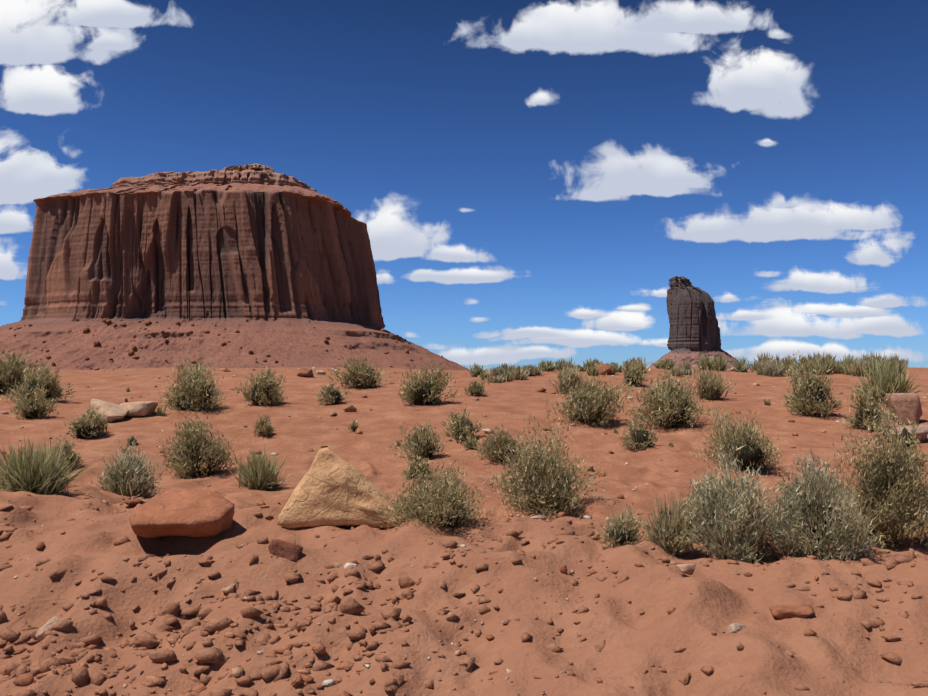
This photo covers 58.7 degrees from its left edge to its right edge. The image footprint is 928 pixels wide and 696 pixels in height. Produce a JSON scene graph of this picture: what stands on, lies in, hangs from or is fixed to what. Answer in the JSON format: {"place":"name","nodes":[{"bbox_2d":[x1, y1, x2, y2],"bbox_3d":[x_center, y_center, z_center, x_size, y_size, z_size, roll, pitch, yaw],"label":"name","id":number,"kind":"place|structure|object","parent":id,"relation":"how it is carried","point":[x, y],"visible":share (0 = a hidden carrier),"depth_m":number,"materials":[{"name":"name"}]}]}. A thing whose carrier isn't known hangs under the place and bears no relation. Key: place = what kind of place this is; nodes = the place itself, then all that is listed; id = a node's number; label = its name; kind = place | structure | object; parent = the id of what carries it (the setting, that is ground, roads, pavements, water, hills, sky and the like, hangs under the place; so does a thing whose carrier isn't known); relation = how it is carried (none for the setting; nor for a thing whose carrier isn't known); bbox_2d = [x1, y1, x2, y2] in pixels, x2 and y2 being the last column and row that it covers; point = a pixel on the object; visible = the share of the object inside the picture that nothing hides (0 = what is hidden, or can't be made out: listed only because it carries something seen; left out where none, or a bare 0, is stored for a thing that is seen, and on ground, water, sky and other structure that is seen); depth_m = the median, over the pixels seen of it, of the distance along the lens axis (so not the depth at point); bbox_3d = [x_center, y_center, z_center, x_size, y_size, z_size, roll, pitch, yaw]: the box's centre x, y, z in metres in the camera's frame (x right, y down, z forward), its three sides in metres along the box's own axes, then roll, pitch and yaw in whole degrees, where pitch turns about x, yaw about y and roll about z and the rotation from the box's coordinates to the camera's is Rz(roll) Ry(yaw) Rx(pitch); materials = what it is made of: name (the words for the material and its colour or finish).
{"place":"outdoors","nodes":[
{"label":"outdoors","id":0,"kind":"place"},
{"bbox_2d":[0,367,927,695],"bbox_3d":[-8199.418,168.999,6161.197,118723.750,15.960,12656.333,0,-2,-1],"label":"terrain","id":1,"kind":"structure","parent":0,"point":[836,649],"depth_m":4.83,"materials":[{"name":"brown sand"}]},
{"bbox_2d":[0,163,469,369],"bbox_3d":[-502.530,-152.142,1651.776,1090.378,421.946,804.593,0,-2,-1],"label":"butte","id":2,"kind":"object","parent":1,"relation":"on","point":[278,261],"visible":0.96,"depth_m":1436.41,"materials":[{"name":"stone"}]},
{"bbox_2d":[0,318,447,369],"bbox_3d":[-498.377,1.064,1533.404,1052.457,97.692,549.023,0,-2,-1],"label":"talus boulders","id":3,"kind":"object","parent":2,"relation":"on","point":[105,320],"visible":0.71,"depth_m":1358.82,"materials":[{"name":"brown stone"}]},
{"bbox_2d":[0,348,927,563],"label":"desert shrubs","id":4,"kind":"object","parent":1,"relation":"on","point":[817,515],"visible":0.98,"depth_m":8.63,"materials":[{"name":"green plant"}]},
{"bbox_2d":[0,487,927,695],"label":"pebbles","id":5,"kind":"object","parent":1,"relation":"on","point":[207,657],"visible":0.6,"depth_m":4.17,"materials":[{"name":"brown stone"}]},
{"bbox_2d":[0,367,927,695],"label":"small rocks","id":6,"kind":"object","parent":1,"relation":"on","point":[26,679],"visible":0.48,"depth_m":4.25,"materials":[{"name":"brown stone"}]},
{"bbox_2d":[35,363,927,639],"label":"boulders","id":7,"kind":"object","parent":1,"relation":"on","point":[332,489],"visible":0.79,"depth_m":5.70,"materials":[{"name":"beige stone"}]},
{"bbox_2d":[648,276,749,368],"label":"rock spire","id":8,"kind":"structure","parent":1,"relation":"on","point":[694,331],"depth_m":3256.73,"materials":[{"name":"stone"}]},
{"bbox_2d":[0,0,927,369],"label":"sky","id":9,"kind":"structure","parent":0,"point":[529,181],"materials":[{"name":"blue"}]}
]}

